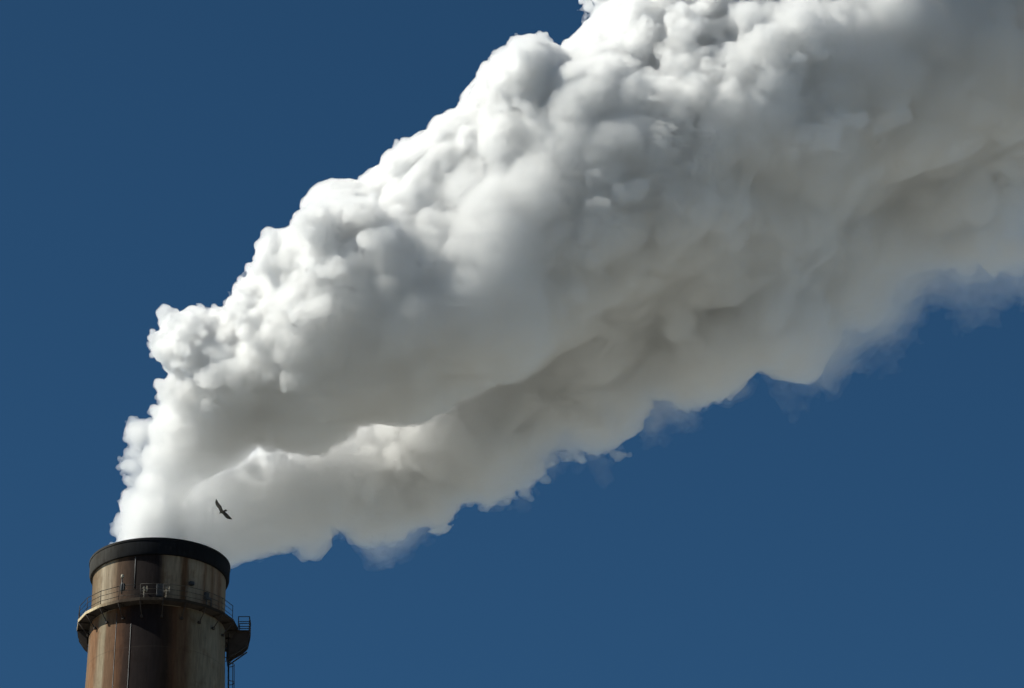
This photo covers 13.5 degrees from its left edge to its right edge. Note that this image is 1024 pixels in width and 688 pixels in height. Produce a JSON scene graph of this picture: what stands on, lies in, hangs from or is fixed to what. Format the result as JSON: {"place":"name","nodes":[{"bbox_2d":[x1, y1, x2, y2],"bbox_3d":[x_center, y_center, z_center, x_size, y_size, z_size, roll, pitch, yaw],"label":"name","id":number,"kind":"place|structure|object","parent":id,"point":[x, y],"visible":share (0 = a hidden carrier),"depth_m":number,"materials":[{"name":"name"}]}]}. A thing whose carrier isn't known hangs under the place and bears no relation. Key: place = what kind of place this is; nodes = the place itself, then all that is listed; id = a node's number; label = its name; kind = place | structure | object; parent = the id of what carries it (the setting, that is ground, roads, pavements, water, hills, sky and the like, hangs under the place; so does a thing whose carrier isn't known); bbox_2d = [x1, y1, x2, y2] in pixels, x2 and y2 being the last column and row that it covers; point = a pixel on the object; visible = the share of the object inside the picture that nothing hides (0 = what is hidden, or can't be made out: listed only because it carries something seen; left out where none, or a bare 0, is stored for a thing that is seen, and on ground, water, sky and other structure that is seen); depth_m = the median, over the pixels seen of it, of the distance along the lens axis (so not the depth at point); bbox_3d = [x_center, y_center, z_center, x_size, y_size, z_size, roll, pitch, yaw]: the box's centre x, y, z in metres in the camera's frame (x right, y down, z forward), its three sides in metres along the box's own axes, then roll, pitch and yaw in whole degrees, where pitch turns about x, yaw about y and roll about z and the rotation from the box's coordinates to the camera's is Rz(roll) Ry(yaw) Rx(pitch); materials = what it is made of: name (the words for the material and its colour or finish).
{"place":"outdoors","nodes":[
{"label":"outdoors","id":0,"kind":"place"},
{"bbox_2d":[77,537,250,687],"bbox_3d":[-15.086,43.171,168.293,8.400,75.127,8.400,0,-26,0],"label":"chimney","id":1,"kind":"object","parent":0,"point":[155,616],"visible":1,"depth_m":181.48,"materials":[{"name":"concrete"}]},
{"bbox_2d":[215,499,231,519],"bbox_3d":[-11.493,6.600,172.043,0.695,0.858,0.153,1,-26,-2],"label":"bird","id":2,"kind":"object","parent":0,"point":[223,512],"visible":1,"depth_m":171.98},
{"bbox_2d":[0,0,1023,687],"label":"sky","id":3,"kind":"structure","parent":0,"point":[500,343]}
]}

